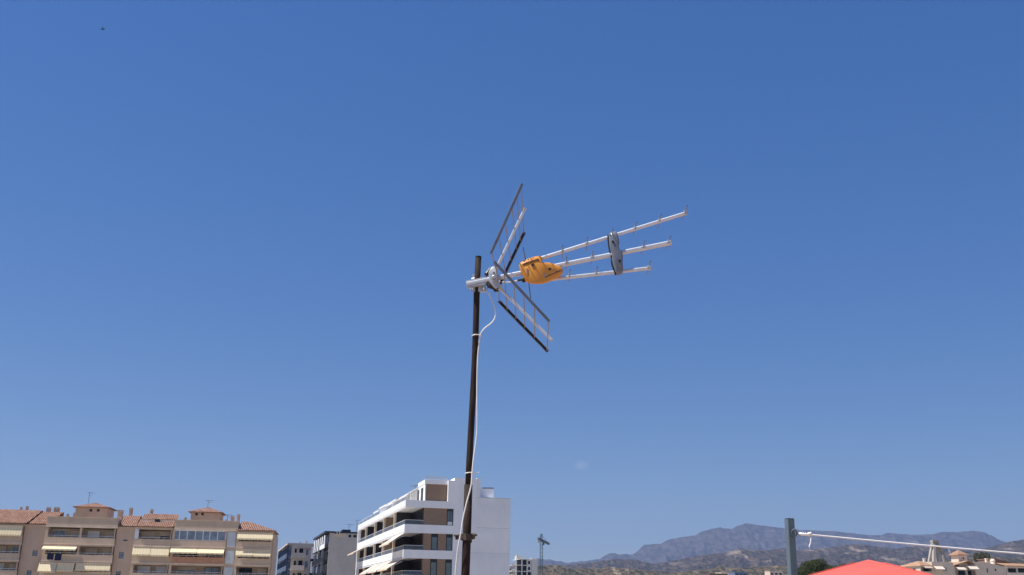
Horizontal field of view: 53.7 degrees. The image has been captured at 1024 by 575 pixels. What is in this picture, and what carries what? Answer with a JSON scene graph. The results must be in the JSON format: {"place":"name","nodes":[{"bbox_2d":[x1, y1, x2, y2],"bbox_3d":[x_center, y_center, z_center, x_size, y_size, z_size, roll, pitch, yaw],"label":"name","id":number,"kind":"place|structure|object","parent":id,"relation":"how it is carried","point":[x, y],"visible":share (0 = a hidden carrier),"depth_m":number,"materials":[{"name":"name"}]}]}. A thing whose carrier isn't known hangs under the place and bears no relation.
{"place":"outdoors","nodes":[
{"label":"outdoors","id":0,"kind":"place"},
{"bbox_2d":[0,503,278,574],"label":"apartment building","id":1,"kind":"structure","parent":0,"point":[93,539],"depth_m":160.50,"materials":[{"name":"paint"}]},
{"bbox_2d":[0,546,6,552],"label":"window","id":2,"kind":"structure","parent":1,"relation":"in","point":[2,548],"depth_m":158.21,"materials":[{"name":"grey glass"}]},
{"bbox_2d":[9,563,16,569],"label":"window","id":3,"kind":"structure","parent":1,"relation":"in","point":[11,565],"depth_m":157.71,"materials":[{"name":"grey glass"}]},
{"bbox_2d":[11,546,18,552],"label":"window","id":4,"kind":"structure","parent":1,"relation":"in","point":[14,548],"depth_m":158.56,"materials":[{"name":"grey glass"}]},
{"bbox_2d":[31,550,37,556],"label":"window","id":5,"kind":"structure","parent":1,"relation":"in","point":[35,552],"depth_m":157.67,"materials":[{"name":"grey glass"}]},
{"bbox_2d":[47,554,53,559],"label":"towel","id":6,"kind":"object","parent":1,"relation":"hanging from","point":[50,556],"visible":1,"depth_m":157.34,"materials":[{"name":"blue fabric"}]},
{"bbox_2d":[50,550,62,553],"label":"window","id":7,"kind":"structure","parent":1,"relation":"in","point":[50,550],"depth_m":159.37,"materials":[{"name":"grey glass"}]},
{"bbox_2d":[54,554,61,560],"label":"towel","id":8,"kind":"object","parent":1,"relation":"hanging from","point":[58,557],"visible":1,"depth_m":157.49,"materials":[{"name":"blue fabric"}]},
{"bbox_2d":[52,530,65,536],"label":"window","id":9,"kind":"structure","parent":1,"relation":"in","point":[58,533],"depth_m":160.23,"materials":[{"name":"grey glass"}]},
{"bbox_2d":[67,547,77,554],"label":"window","id":10,"kind":"structure","parent":1,"relation":"in","point":[69,552],"depth_m":159.72,"materials":[{"name":"grey glass"}]},
{"bbox_2d":[70,530,79,536],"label":"window","id":11,"kind":"structure","parent":1,"relation":"in","point":[72,532],"depth_m":160.54,"materials":[{"name":"grey glass"}]},
{"bbox_2d":[85,548,97,554],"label":"window","id":12,"kind":"structure","parent":1,"relation":"in","point":[90,551],"depth_m":160.15,"materials":[{"name":"grey glass"}]},
{"bbox_2d":[87,531,100,537],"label":"window","id":13,"kind":"structure","parent":1,"relation":"in","point":[92,534],"depth_m":160.94,"materials":[{"name":"grey glass"}]},
{"bbox_2d":[102,548,111,554],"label":"window","id":14,"kind":"structure","parent":1,"relation":"in","point":[105,550],"depth_m":160.54,"materials":[{"name":"grey glass"}]},
{"bbox_2d":[105,531,113,537],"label":"window","id":15,"kind":"structure","parent":1,"relation":"in","point":[107,533],"depth_m":161.33,"materials":[{"name":"grey glass"}]},
{"bbox_2d":[119,552,123,558],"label":"window","id":16,"kind":"structure","parent":1,"relation":"in","point":[121,554],"depth_m":159.65,"materials":[{"name":"glass"}]},
{"bbox_2d":[137,566,150,572],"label":"window","id":17,"kind":"structure","parent":1,"relation":"in","point":[141,569],"depth_m":160.62,"materials":[{"name":"grey glass"}]},
{"bbox_2d":[141,532,154,538],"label":"window","id":18,"kind":"structure","parent":1,"relation":"in","point":[144,534],"depth_m":162.20,"materials":[{"name":"grey glass"}]},
{"bbox_2d":[156,566,166,572],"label":"window","id":19,"kind":"structure","parent":1,"relation":"in","point":[158,568],"depth_m":161.06,"materials":[{"name":"grey glass"}]},
{"bbox_2d":[160,533,170,538],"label":"window","id":20,"kind":"structure","parent":1,"relation":"in","point":[162,535],"depth_m":162.60,"materials":[{"name":"grey glass"}]},
{"bbox_2d":[177,567,196,573],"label":"window","id":21,"kind":"structure","parent":1,"relation":"in","point":[188,570],"depth_m":161.61,"materials":[{"name":"grey glass"}]},
{"bbox_2d":[178,552,197,556],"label":"window","id":22,"kind":"structure","parent":1,"relation":"in","point":[180,554],"depth_m":162.28,"materials":[{"name":"black glass"}]},
{"bbox_2d":[204,567,218,573],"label":"window","id":23,"kind":"structure","parent":1,"relation":"in","point":[206,569],"depth_m":162.24,"materials":[{"name":"grey glass"}]},
{"bbox_2d":[206,554,219,557],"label":"window","id":24,"kind":"structure","parent":1,"relation":"in","point":[212,555],"depth_m":162.95,"materials":[{"name":"grey glass"}]},
{"bbox_2d":[239,568,251,574],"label":"window","id":25,"kind":"structure","parent":1,"relation":"in","point":[245,571],"depth_m":163.03,"materials":[{"name":"black glass"}]},
{"bbox_2d":[257,568,266,574],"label":"window","id":26,"kind":"structure","parent":1,"relation":"in","point":[259,570],"depth_m":163.39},
{"bbox_2d":[276,541,317,574],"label":"apartment building","id":27,"kind":"structure","parent":0,"point":[295,558],"depth_m":253.99,"materials":[{"name":"paint"}]},
{"bbox_2d":[312,529,357,574],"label":"apartment building","id":28,"kind":"structure","parent":0,"point":[334,549],"depth_m":218.94,"materials":[{"name":"grey paint"}]},
{"bbox_2d":[347,478,510,574],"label":"apartment building","id":29,"kind":"structure","parent":0,"point":[413,532],"depth_m":125.70,"materials":[{"name":"white paint"}]},
{"bbox_2d":[410,560,420,574],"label":"window","id":30,"kind":"structure","parent":29,"relation":"in","point":[414,565],"depth_m":125.87,"materials":[{"name":"black glass"}]},
{"bbox_2d":[411,535,421,549],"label":"window","id":31,"kind":"structure","parent":29,"relation":"in","point":[416,540],"depth_m":126.97,"materials":[{"name":"black glass"}]},
{"bbox_2d":[412,509,422,524],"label":"window","id":32,"kind":"structure","parent":29,"relation":"in","point":[417,516],"depth_m":127.62,"materials":[{"name":"black glass"}]},
{"bbox_2d":[430,559,436,574],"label":"window","id":33,"kind":"structure","parent":29,"relation":"in","point":[433,562],"depth_m":122.67,"materials":[{"name":"grey glass"}]},
{"bbox_2d":[431,534,437,549],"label":"window","id":34,"kind":"structure","parent":29,"relation":"in","point":[434,537],"depth_m":123.55,"materials":[{"name":"grey glass"}]},
{"bbox_2d":[445,559,451,574],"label":"window","id":35,"kind":"structure","parent":29,"relation":"in","point":[448,562],"depth_m":123.15,"materials":[{"name":"grey glass"}]},
{"bbox_2d":[446,534,452,550],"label":"window","id":36,"kind":"structure","parent":29,"relation":"in","point":[449,537],"depth_m":124.03,"materials":[{"name":"grey glass"}]},
{"bbox_2d":[447,509,452,525],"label":"window","id":37,"kind":"structure","parent":29,"relation":"in","point":[449,511],"depth_m":124.94,"materials":[{"name":"grey glass"}]},
{"bbox_2d":[0,0,1023,574],"label":"sky","id":38,"kind":"structure","parent":0,"point":[240,240],"materials":[{"name":"blue"}]},
{"bbox_2d":[510,555,536,574],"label":"apartment building","id":39,"kind":"structure","parent":0,"point":[523,566],"depth_m":540.38,"materials":[{"name":"paint"}]},
{"bbox_2d":[703,573,726,574],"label":"hillside house","id":40,"kind":"structure","parent":0,"point":[713,574],"depth_m":674.15,"materials":[{"name":"beige concrete"}]},
{"bbox_2d":[728,572,747,574],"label":"hillside house","id":41,"kind":"structure","parent":0,"point":[737,573],"depth_m":732.76,"materials":[{"name":"white concrete"}]},
{"bbox_2d":[510,523,1006,567],"bbox_3d":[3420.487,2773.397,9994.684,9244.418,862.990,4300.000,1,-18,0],"label":"mountains","id":42,"kind":"structure","parent":0,"point":[748,536],"depth_m":9973.93,"materials":[{"name":"grey stone"}]},
{"bbox_2d":[509,556,1023,574],"bbox_3d":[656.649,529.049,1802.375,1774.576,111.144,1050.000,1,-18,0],"label":"hills","id":43,"kind":"structure","parent":0,"point":[554,570],"depth_m":1795.20,"materials":[{"name":"plant"}]},
{"bbox_2d":[764,571,782,574],"bbox_3d":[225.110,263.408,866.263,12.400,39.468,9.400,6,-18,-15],"label":"hillside house","id":44,"kind":"structure","parent":0,"point":[773,573],"depth_m":868.01,"materials":[{"name":"white paint"}]},
{"bbox_2d":[560,540,1023,572],"bbox_3d":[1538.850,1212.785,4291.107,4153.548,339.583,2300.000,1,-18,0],"label":"foothills","id":45,"kind":"structure","parent":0,"point":[831,556],"depth_m":4305.65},
{"bbox_2d":[927,540,948,561],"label":"concrete tower","id":46,"kind":"structure","parent":0,"point":[934,554],"depth_m":417.82,"materials":[{"name":"white concrete"}]},
{"label":"ground","id":47,"kind":"structure","parent":0,"visible":0},
{"bbox_2d":[537,534,549,574],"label":"tower crane","id":48,"kind":"object","parent":47,"relation":"on","point":[542,540],"visible":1,"depth_m":580.55,"materials":[{"name":"metal"}]},
{"bbox_2d":[797,558,832,574],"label":"pine tree","id":49,"kind":"object","parent":47,"relation":"on","point":[811,566],"visible":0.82,"depth_m":248.22,"materials":[{"name":"green plant"}]},
{"bbox_2d":[901,550,968,574],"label":"villa","id":50,"kind":"object","parent":47,"relation":"on","point":[940,568],"visible":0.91,"depth_m":368.92,"materials":[{"name":"beige paint"}]},
{"bbox_2d":[973,552,984,561],"bbox_3d":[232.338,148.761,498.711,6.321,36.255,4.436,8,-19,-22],"label":"olive tree","id":51,"kind":"object","parent":47,"relation":"on","point":[976,555],"visible":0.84,"depth_m":502.48,"materials":[{"name":"green plant"}]},
{"bbox_2d":[953,558,1006,574],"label":"villa","id":52,"kind":"object","parent":47,"relation":"on","point":[980,568],"visible":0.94,"depth_m":372.98,"materials":[{"name":"paint"}]},
{"bbox_2d":[958,570,964,574],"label":"window","id":53,"kind":"structure","parent":52,"relation":"in","point":[960,572],"depth_m":372.55,"materials":[{"name":"grey glass"}]},
{"bbox_2d":[976,558,1023,574],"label":"villa","id":54,"kind":"object","parent":47,"relation":"on","point":[1014,569],"visible":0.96,"depth_m":379.22,"materials":[{"name":"paint"}]},
{"bbox_2d":[1008,568,1015,572],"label":"window","id":55,"kind":"structure","parent":54,"relation":"in","point":[1012,570],"depth_m":378.88,"materials":[{"name":"black glass"}]},
{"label":"roof terrace","id":56,"kind":"structure","parent":47,"relation":"on","visible":0},
{"bbox_2d":[454,256,481,574],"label":"antenna mast","id":57,"kind":"object","parent":56,"relation":"on","point":[467,537],"visible":0.99,"depth_m":4.75,"materials":[{"name":"metal"}]},
{"bbox_2d":[455,280,516,574],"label":"antenna cable","id":58,"kind":"object","parent":57,"relation":"attached to","point":[472,472],"visible":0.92,"depth_m":4.78,"materials":[{"name":"plastic"}]},
{"bbox_2d":[466,183,687,352],"bbox_3d":[0.321,-0.067,4.969,1.094,0.691,0.621,1,-18,0],"label":"television antenna","id":59,"kind":"object","parent":57,"relation":"attached to","point":[535,270],"visible":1,"depth_m":4.95,"materials":[{"name":"metal"}]},
{"bbox_2d":[784,518,798,574],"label":"clothesline post","id":60,"kind":"object","parent":56,"relation":"on","point":[790,536],"visible":1,"depth_m":7.75,"materials":[{"name":"grey metal"}]},
{"bbox_2d":[799,532,1023,554],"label":"clothesline","id":61,"kind":"object","parent":60,"relation":"attached to","point":[810,534],"visible":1,"depth_m":7.85,"materials":[{"name":"white plastic"}]},
{"bbox_2d":[809,560,932,574],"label":"parasol","id":62,"kind":"object","parent":56,"relation":"on","point":[868,567],"visible":1,"depth_m":11.20,"materials":[{"name":"red fabric"}]}
]}

